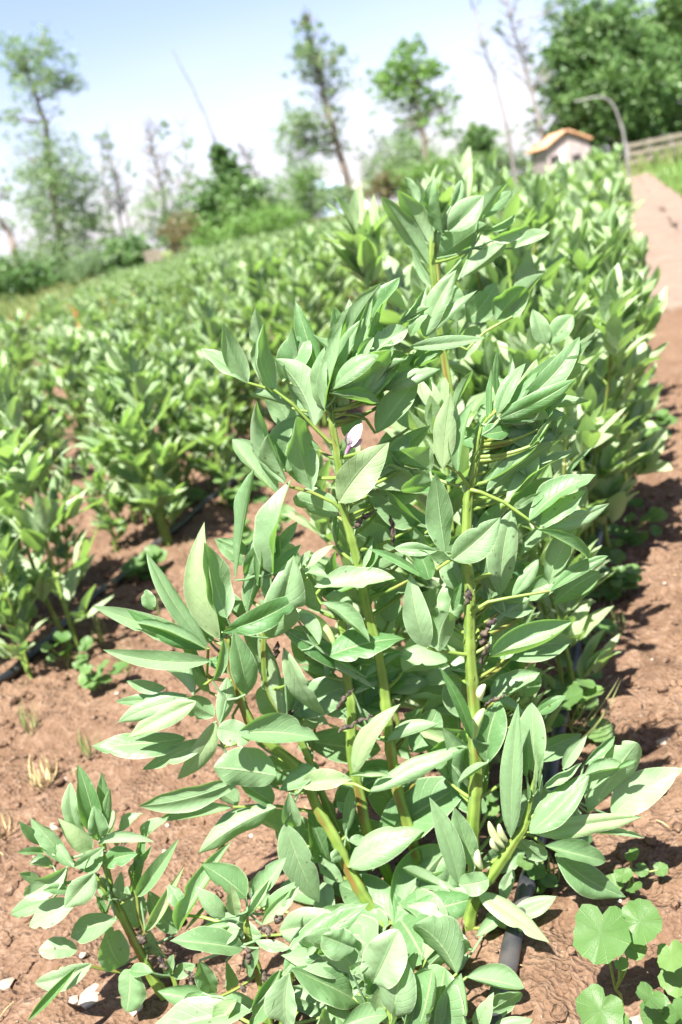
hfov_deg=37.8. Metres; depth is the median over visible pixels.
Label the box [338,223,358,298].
broad bean plant
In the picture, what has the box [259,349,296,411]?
broad bean plant
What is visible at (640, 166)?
meadow grass
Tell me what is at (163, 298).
broad bean plant
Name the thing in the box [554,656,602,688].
mallow weed
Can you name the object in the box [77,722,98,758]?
grass tuft
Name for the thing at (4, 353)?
broad bean plant
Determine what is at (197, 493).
mallow weed
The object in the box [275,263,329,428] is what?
broad bean plant
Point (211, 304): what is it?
broad bean plant
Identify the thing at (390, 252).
broad bean plant
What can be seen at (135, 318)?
broad bean plant
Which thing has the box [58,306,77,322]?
broad bean plant
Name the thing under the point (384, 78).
acacia tree
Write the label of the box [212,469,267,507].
mallow weed
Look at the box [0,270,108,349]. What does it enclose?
meadow grass
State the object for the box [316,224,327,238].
broad bean plant
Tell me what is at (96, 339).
broad bean plant
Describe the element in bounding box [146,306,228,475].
broad bean plant
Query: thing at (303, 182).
shrub
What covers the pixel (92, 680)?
mallow weed
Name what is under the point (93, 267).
shrub
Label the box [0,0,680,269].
sky
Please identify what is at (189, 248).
shrub
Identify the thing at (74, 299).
broad bean plant
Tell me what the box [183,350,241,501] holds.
broad bean plant
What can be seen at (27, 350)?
broad bean plant
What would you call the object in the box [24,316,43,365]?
broad bean plant
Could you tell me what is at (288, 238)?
broad bean plant
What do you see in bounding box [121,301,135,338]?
broad bean plant
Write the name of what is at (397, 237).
broad bean plant
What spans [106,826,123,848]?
grass tuft
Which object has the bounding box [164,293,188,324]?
broad bean plant
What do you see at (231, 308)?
broad bean plant
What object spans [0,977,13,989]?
stone
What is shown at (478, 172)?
broad bean plant
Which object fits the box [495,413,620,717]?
broad bean plant
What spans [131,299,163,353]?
broad bean plant
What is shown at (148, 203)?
twiggy tree
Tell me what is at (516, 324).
broad bean plant
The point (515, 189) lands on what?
broad bean plant
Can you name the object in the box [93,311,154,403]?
broad bean plant
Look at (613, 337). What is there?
broad bean plant
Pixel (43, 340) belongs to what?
broad bean plant
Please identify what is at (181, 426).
broad bean plant
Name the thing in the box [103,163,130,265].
bare tree
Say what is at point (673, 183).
grass verge
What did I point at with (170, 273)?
broad bean plant
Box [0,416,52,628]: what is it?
broad bean plant
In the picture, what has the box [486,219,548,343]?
broad bean plant
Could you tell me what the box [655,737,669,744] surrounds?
stone
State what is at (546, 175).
broad bean plant
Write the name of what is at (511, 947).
drip pipe
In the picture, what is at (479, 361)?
broad bean plant
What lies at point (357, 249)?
broad bean plant
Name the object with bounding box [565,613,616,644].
mallow weed
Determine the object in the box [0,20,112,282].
sparse tree
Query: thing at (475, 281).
broad bean plant
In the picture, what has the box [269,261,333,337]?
broad bean plant
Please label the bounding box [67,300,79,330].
broad bean plant
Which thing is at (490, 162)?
broad bean plant
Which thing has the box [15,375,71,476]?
broad bean plant
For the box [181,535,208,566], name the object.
grass tuft
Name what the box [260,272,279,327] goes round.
broad bean plant
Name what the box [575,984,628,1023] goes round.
mallow weed
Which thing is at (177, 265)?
bean field
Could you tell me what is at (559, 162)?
broad bean plant
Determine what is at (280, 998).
broad bean plant
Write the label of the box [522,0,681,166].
broad tree
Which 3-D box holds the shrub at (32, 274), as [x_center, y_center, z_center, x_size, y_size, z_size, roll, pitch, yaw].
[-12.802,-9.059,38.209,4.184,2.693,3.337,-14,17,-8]
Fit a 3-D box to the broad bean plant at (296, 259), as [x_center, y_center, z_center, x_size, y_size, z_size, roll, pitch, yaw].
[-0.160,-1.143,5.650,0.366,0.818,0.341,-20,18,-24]
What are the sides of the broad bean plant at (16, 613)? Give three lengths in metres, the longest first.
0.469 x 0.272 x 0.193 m
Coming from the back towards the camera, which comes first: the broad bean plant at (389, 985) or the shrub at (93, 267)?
the shrub at (93, 267)
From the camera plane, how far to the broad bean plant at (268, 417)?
4.39 m
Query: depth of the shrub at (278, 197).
43.13 m
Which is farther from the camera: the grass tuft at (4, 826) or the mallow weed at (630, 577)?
the mallow weed at (630, 577)
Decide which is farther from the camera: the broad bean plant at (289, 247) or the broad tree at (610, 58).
the broad tree at (610, 58)
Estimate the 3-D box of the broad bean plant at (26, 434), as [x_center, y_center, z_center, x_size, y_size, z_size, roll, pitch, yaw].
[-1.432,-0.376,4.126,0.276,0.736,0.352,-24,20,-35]
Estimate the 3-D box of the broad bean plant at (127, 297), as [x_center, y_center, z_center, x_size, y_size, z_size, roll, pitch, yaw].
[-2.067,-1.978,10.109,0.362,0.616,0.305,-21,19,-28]
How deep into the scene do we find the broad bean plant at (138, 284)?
12.29 m
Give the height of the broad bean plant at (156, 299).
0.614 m
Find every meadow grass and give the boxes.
[0,138,681,306]
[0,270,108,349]
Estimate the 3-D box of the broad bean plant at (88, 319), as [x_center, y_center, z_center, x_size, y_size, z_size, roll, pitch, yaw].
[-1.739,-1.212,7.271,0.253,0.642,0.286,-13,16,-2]
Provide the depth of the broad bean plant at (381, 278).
6.63 m
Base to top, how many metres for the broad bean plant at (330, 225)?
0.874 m
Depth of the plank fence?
34.47 m
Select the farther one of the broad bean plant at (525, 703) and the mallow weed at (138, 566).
the mallow weed at (138, 566)
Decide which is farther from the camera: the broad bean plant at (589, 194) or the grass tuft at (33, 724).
the broad bean plant at (589, 194)
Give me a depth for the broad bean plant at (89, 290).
13.34 m
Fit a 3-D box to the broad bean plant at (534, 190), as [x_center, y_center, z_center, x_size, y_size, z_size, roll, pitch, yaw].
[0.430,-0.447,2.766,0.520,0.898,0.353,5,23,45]
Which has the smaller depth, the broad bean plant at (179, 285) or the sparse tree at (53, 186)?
the broad bean plant at (179, 285)
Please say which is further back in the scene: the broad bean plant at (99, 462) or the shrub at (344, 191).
the shrub at (344, 191)
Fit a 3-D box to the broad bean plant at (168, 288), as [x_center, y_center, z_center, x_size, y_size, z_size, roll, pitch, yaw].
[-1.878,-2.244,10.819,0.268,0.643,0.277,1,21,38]
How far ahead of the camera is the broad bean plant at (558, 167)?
7.81 m
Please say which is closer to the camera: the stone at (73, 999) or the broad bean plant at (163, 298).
the stone at (73, 999)
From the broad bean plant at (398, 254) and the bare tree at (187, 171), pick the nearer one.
the broad bean plant at (398, 254)
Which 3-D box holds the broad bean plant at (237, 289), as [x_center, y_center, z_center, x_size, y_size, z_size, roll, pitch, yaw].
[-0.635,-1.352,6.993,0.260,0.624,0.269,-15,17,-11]
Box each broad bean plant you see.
[0,309,36,413]
[0,334,33,380]
[0,354,113,650]
[0,392,41,497]
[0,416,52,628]
[0,507,47,678]
[11,320,36,368]
[11,765,194,1021]
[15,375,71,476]
[20,328,39,381]
[21,364,73,456]
[24,312,43,356]
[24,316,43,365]
[30,456,91,574]
[31,330,54,369]
[33,321,99,454]
[36,294,50,329]
[38,316,63,369]
[45,293,62,322]
[47,315,85,369]
[47,333,82,394]
[49,301,62,315]
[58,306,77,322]
[59,307,84,335]
[62,326,104,428]
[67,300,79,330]
[67,425,133,551]
[69,293,86,314]
[73,296,110,336]
[73,300,87,347]
[74,327,203,546]
[74,333,116,419]
[75,339,156,523]
[77,303,109,338]
[78,285,91,299]
[80,294,99,311]
[87,329,185,525]
[92,270,524,965]
[92,296,110,320]
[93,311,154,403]
[97,375,155,523]
[99,282,120,319]
[104,313,116,339]
[106,296,132,327]
[107,284,125,303]
[107,300,156,408]
[116,288,140,311]
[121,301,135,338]
[125,271,147,302]
[126,289,162,354]
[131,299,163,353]
[141,284,167,332]
[141,354,211,489]
[145,273,169,298]
[145,288,169,319]
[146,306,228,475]
[152,277,176,303]
[152,289,169,320]
[152,382,186,478]
[153,410,200,509]
[156,841,368,1023]
[159,269,179,299]
[161,278,177,298]
[161,297,182,326]
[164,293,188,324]
[165,274,189,323]
[168,306,211,379]
[173,285,254,454]
[181,310,202,347]
[182,270,198,323]
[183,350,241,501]
[183,352,237,433]
[185,251,208,294]
[187,251,212,290]
[190,381,224,477]
[195,283,210,324]
[198,260,217,311]
[206,255,236,333]
[208,298,223,373]
[209,257,216,289]
[212,252,271,319]
[213,251,252,342]
[216,286,261,416]
[217,328,268,435]
[219,247,240,285]
[227,241,304,416]
[231,248,250,278]
[233,274,261,312]
[238,240,255,264]
[240,254,255,288]
[254,237,293,314]
[255,255,272,307]
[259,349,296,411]
[259,372,291,425]
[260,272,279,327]
[262,266,284,333]
[263,237,285,258]
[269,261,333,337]
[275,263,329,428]
[281,234,294,250]
[281,237,342,303]
[281,915,532,1023]
[283,435,416,725]
[285,240,296,261]
[290,223,308,252]
[293,219,354,306]
[300,241,352,352]
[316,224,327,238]
[318,222,352,291]
[321,217,336,244]
[322,164,569,468]
[324,225,355,297]
[324,243,356,303]
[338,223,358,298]
[342,215,399,278]
[348,253,386,294]
[349,239,388,298]
[367,329,681,972]
[373,376,538,797]
[381,176,573,768]
[384,216,393,228]
[384,265,506,535]
[387,234,411,270]
[389,229,412,266]
[395,546,562,790]
[401,165,553,330]
[406,173,564,324]
[438,321,480,402]
[447,146,550,290]
[448,321,625,618]
[462,273,619,548]
[479,147,571,288]
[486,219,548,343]
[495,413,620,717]
[507,169,567,261]
[514,160,574,189]
[518,192,563,301]
[522,173,582,224]
[524,209,672,525]
[536,171,576,183]
[538,263,661,549]
[546,182,576,216]
[551,180,607,225]
[552,197,571,248]
[553,163,620,206]
[554,159,575,188]
[554,159,605,210]
[554,213,565,238]
[555,159,572,177]
[556,206,593,302]
[560,205,656,413]
[562,203,663,479]
[566,176,621,232]
[572,160,582,169]
[580,146,632,230]
[592,231,668,411]
[595,143,622,180]
[596,173,635,263]
[602,160,609,172]
[612,167,631,199]
[615,172,645,232]
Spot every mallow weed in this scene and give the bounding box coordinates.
[41,631,93,669]
[74,653,128,690]
[120,545,166,579]
[177,481,207,507]
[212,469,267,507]
[233,504,294,544]
[236,455,246,472]
[483,788,503,823]
[517,855,558,893]
[545,678,614,741]
[547,679,598,713]
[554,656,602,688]
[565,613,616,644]
[573,898,661,1007]
[575,533,625,570]
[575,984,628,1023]
[586,567,621,600]
[590,495,643,508]
[598,564,641,596]
[606,847,668,893]
[608,507,667,545]
[625,408,677,436]
[635,982,681,1023]
[657,939,681,997]
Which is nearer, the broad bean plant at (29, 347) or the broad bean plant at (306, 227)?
the broad bean plant at (29, 347)
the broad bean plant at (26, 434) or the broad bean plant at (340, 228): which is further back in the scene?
the broad bean plant at (340, 228)
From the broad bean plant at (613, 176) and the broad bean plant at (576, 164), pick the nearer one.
the broad bean plant at (613, 176)
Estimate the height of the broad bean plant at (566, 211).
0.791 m
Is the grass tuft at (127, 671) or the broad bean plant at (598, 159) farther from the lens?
the broad bean plant at (598, 159)
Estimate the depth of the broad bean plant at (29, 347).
9.87 m
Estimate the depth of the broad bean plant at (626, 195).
7.27 m
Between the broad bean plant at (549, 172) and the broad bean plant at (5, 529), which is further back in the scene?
the broad bean plant at (549, 172)
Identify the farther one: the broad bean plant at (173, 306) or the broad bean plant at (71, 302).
the broad bean plant at (71, 302)
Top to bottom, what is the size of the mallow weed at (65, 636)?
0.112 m
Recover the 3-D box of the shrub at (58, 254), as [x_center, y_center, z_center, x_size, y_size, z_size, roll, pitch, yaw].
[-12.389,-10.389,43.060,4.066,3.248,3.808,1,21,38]
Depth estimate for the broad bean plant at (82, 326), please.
9.17 m
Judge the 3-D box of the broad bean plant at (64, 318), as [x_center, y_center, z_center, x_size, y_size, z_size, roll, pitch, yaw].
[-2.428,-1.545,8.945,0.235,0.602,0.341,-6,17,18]
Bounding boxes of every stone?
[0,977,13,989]
[50,823,58,829]
[69,995,78,1003]
[78,983,98,1009]
[130,1003,142,1015]
[629,1015,642,1023]
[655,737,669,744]
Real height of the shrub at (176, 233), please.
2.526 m
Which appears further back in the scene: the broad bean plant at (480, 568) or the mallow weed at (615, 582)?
the mallow weed at (615, 582)
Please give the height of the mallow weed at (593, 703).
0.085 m
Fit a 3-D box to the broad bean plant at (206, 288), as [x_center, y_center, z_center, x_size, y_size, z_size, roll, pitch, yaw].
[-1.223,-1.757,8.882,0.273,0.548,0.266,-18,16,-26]
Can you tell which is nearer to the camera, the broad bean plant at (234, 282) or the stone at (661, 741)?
the stone at (661, 741)
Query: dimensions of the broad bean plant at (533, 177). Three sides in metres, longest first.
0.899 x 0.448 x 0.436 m
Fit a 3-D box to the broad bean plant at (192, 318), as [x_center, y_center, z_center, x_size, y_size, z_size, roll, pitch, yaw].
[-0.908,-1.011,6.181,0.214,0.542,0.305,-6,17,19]
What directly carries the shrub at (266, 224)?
on the ground at (542, 974)
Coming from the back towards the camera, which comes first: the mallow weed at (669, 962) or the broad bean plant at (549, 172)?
the broad bean plant at (549, 172)
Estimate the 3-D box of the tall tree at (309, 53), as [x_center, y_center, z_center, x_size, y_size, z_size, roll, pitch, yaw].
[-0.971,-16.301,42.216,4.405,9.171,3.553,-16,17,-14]
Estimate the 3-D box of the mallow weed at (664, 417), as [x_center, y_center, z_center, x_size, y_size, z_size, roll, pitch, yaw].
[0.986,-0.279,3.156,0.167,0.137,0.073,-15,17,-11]
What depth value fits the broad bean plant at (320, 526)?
1.57 m
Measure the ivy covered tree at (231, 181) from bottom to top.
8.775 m
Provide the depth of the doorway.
36.29 m
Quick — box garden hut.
[526,129,592,174]
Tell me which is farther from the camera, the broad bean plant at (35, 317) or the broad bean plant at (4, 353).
the broad bean plant at (35, 317)
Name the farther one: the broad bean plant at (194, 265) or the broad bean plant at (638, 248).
the broad bean plant at (194, 265)
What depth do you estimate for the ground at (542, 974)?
1.73 m
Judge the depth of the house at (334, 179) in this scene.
115.13 m
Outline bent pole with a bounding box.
[575,96,630,178]
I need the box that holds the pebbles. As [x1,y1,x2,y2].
[0,389,678,1022]
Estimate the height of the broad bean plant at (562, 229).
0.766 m
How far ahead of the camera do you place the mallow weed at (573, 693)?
1.54 m
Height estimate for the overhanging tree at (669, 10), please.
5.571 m
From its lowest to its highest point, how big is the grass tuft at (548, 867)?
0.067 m
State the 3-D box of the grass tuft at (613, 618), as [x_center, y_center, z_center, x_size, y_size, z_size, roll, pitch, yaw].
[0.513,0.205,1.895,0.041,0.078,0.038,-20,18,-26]
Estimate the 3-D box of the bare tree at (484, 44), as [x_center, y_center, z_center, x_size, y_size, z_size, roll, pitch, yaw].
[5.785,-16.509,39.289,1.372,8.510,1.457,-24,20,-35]
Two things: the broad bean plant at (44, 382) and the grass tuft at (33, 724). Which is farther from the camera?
the broad bean plant at (44, 382)
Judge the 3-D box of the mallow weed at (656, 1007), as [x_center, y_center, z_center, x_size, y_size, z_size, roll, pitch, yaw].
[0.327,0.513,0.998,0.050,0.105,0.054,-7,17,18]
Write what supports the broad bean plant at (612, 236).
on the ground at (542, 974)
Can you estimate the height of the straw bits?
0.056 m
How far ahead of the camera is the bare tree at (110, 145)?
46.62 m
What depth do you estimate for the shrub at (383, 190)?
36.25 m
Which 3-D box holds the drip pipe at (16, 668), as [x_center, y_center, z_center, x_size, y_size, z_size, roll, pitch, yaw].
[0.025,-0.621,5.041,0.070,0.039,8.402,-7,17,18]
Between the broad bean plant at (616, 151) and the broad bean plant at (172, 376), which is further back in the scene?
the broad bean plant at (616, 151)
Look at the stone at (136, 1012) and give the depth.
1.20 m
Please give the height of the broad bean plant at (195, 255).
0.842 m
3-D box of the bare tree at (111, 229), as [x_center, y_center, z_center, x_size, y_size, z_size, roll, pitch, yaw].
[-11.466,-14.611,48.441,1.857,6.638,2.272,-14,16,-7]
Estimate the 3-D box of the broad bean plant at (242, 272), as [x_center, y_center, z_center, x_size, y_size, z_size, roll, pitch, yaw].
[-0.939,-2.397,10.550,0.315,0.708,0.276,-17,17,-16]
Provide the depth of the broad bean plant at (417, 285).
1.73 m
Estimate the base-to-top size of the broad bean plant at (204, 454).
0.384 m
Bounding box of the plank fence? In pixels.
[626,133,681,163]
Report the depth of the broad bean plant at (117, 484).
3.23 m
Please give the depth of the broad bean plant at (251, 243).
13.23 m
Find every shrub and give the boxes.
[0,245,63,300]
[7,231,101,284]
[46,247,124,287]
[71,224,130,273]
[95,226,169,274]
[138,178,206,255]
[154,208,209,258]
[178,195,313,253]
[255,179,307,229]
[258,150,354,225]
[312,178,375,219]
[350,125,474,195]
[362,168,408,205]
[382,145,484,196]
[475,137,531,177]
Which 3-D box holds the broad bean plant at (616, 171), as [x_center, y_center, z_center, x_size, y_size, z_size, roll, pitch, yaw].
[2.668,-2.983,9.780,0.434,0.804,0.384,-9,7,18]
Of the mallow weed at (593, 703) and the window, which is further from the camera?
the window
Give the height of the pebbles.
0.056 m
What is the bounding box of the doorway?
[550,155,559,168]
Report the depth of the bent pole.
28.57 m
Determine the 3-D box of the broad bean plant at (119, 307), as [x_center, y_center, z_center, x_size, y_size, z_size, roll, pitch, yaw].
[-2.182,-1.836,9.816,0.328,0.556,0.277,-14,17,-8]
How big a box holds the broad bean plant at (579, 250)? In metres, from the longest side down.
0.806 x 0.370 x 0.329 m
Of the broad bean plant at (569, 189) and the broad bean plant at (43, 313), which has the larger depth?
the broad bean plant at (43, 313)
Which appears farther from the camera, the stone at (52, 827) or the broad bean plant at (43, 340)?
the broad bean plant at (43, 340)
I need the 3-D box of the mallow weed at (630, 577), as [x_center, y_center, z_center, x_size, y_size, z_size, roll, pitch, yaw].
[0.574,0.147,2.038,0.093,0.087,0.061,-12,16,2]
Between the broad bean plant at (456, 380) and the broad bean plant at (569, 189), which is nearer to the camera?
the broad bean plant at (456, 380)
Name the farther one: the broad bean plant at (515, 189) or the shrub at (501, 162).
the shrub at (501, 162)
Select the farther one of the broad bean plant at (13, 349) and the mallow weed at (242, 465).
the broad bean plant at (13, 349)
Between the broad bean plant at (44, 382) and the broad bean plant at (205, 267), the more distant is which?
the broad bean plant at (205, 267)
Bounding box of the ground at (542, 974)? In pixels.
[0,146,681,1023]
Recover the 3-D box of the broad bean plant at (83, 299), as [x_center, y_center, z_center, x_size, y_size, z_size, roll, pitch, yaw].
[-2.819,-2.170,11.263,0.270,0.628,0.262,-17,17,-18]
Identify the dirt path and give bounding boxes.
[626,173,681,311]
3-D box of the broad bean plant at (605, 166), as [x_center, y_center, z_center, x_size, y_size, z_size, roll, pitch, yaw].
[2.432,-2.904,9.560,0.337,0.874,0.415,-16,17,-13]
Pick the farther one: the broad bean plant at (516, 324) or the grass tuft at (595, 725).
the broad bean plant at (516, 324)
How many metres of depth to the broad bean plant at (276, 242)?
11.10 m
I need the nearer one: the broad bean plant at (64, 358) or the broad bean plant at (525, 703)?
the broad bean plant at (525, 703)
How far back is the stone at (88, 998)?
1.25 m
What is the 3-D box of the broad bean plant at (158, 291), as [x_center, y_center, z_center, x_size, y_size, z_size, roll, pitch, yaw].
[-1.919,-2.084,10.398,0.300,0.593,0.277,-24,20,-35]
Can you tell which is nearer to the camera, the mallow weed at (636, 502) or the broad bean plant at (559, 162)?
the mallow weed at (636, 502)
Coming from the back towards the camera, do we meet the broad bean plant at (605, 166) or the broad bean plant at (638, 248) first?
the broad bean plant at (605, 166)
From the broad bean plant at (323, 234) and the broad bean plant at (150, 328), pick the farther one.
the broad bean plant at (323, 234)
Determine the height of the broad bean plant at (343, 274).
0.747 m
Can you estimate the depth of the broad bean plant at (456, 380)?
1.94 m
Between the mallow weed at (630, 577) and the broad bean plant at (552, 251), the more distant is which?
the broad bean plant at (552, 251)
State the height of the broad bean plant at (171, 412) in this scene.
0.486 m
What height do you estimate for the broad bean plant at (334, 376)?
0.814 m
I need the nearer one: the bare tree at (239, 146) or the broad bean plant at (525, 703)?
the broad bean plant at (525, 703)
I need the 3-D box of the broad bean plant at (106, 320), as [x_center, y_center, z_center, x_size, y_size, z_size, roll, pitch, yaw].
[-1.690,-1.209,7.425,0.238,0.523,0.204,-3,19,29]
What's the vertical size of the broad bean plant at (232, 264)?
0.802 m
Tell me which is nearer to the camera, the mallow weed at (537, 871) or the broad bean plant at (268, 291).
the mallow weed at (537, 871)
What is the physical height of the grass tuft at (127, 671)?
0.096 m
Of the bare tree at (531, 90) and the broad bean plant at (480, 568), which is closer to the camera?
the broad bean plant at (480, 568)
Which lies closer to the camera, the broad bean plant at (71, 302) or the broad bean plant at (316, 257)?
the broad bean plant at (316, 257)
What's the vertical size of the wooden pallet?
0.397 m
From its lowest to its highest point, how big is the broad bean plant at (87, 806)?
0.373 m
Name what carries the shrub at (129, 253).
on the ground at (542, 974)
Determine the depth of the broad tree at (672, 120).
40.58 m
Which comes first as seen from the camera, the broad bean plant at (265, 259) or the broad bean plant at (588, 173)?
the broad bean plant at (588, 173)
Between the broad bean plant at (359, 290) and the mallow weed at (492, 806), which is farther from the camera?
the broad bean plant at (359, 290)
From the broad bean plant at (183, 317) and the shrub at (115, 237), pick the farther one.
the shrub at (115, 237)
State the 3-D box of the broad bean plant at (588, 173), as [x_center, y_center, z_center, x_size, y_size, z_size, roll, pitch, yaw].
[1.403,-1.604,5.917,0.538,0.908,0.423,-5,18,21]
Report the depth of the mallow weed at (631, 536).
2.30 m
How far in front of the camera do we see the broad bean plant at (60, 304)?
12.35 m
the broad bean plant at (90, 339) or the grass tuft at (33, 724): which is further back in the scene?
the broad bean plant at (90, 339)
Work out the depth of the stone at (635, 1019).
1.05 m
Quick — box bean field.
[49,152,626,313]
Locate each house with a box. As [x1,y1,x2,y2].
[314,175,345,216]
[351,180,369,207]
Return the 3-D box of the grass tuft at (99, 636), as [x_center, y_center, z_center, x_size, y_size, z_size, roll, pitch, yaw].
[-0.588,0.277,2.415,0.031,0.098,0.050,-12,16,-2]
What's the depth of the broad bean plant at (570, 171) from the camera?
6.17 m
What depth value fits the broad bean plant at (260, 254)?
8.21 m
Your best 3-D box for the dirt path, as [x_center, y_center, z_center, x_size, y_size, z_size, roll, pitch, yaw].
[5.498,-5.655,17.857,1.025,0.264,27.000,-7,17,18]
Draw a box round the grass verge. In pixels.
[642,147,681,194]
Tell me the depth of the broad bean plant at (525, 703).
1.42 m
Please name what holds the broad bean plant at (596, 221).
on the ground at (542, 974)
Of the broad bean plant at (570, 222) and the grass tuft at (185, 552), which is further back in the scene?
the broad bean plant at (570, 222)
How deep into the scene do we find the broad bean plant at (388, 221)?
12.12 m
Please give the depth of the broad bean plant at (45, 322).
8.46 m
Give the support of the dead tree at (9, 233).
on the ground at (542, 974)
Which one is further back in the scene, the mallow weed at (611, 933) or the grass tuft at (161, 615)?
the grass tuft at (161, 615)
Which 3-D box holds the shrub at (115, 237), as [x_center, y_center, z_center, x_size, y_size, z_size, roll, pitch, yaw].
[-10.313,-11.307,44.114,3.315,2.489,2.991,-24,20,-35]
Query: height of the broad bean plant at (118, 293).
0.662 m
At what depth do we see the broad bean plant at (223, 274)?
6.49 m
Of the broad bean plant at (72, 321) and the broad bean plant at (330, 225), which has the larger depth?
the broad bean plant at (330, 225)
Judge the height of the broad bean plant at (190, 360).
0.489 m
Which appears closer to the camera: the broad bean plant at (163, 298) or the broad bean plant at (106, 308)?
the broad bean plant at (163, 298)
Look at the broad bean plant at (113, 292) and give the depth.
11.65 m
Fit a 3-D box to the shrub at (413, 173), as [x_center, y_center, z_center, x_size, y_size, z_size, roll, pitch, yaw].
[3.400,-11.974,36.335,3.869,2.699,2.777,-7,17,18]
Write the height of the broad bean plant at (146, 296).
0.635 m
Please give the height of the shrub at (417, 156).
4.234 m
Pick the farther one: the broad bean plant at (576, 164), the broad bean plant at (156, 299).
the broad bean plant at (576, 164)
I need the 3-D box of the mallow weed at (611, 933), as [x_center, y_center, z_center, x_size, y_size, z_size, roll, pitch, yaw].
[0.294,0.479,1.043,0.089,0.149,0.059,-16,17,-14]
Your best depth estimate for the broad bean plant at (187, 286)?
11.22 m
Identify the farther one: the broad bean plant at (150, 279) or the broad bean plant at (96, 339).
the broad bean plant at (150, 279)
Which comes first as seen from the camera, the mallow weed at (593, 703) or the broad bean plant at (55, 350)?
the mallow weed at (593, 703)
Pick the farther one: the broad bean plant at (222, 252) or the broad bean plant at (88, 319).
the broad bean plant at (222, 252)
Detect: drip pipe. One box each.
[0,402,335,683]
[488,305,648,1023]
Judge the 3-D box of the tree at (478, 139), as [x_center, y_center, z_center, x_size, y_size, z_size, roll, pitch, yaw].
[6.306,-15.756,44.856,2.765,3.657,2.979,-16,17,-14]
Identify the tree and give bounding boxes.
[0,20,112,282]
[0,185,24,275]
[89,137,129,247]
[91,123,137,235]
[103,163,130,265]
[123,116,197,260]
[170,116,208,245]
[172,49,287,244]
[235,141,267,177]
[268,5,368,200]
[362,29,476,169]
[446,120,505,169]
[464,0,517,184]
[492,0,573,157]
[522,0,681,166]
[626,0,681,150]
[649,0,681,34]
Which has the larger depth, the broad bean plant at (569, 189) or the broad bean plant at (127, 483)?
the broad bean plant at (569, 189)
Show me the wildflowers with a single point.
(75, 312)
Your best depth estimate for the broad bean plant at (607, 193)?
3.93 m
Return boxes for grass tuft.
[0,810,18,839]
[16,752,57,790]
[18,703,38,734]
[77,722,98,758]
[92,614,105,642]
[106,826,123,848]
[116,640,131,673]
[157,595,180,624]
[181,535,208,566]
[535,843,559,883]
[568,680,619,738]
[603,601,624,636]
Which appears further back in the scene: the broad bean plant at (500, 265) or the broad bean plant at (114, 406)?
the broad bean plant at (114, 406)
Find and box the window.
[572,153,581,162]
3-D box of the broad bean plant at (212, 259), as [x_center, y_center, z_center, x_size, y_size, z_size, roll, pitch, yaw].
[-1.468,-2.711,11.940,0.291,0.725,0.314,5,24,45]
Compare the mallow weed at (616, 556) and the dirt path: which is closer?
the mallow weed at (616, 556)
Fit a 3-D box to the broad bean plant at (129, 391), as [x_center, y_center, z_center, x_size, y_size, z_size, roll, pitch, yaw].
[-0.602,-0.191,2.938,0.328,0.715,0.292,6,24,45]
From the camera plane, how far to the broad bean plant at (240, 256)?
12.63 m
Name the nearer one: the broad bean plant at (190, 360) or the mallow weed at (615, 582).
the mallow weed at (615, 582)
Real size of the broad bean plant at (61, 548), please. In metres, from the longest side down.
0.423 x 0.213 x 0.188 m
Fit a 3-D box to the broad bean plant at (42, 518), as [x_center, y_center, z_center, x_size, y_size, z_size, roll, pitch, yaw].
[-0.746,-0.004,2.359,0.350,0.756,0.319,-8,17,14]
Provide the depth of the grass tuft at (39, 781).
1.81 m
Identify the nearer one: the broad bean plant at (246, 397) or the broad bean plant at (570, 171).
the broad bean plant at (246, 397)
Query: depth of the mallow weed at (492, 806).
1.40 m
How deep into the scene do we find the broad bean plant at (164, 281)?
13.24 m
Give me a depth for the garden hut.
36.28 m
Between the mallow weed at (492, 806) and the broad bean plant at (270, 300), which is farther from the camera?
the broad bean plant at (270, 300)
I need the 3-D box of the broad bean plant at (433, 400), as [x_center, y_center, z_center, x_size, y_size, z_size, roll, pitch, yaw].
[0.142,0.134,1.410,0.271,0.664,0.305,1,20,35]
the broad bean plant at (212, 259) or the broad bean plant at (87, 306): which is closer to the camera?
the broad bean plant at (87, 306)
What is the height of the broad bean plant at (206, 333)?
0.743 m
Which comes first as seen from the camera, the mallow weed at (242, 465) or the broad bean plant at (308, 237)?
the mallow weed at (242, 465)
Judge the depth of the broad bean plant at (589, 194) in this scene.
4.74 m
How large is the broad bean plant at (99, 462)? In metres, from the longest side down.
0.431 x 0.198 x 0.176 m
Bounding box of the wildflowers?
[6,293,133,330]
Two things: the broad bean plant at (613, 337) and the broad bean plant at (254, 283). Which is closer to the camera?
the broad bean plant at (613, 337)
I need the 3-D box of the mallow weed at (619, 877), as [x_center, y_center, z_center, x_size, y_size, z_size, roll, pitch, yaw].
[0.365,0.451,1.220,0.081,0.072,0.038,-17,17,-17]
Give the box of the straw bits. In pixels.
[0,479,675,1016]
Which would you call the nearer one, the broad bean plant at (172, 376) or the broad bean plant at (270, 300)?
the broad bean plant at (172, 376)
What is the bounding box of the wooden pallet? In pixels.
[144,248,162,262]
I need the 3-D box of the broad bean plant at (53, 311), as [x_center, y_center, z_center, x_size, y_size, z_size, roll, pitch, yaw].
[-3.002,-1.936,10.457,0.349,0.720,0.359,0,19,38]
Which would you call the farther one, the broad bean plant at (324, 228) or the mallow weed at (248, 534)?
the broad bean plant at (324, 228)
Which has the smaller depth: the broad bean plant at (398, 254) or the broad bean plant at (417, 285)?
the broad bean plant at (417, 285)

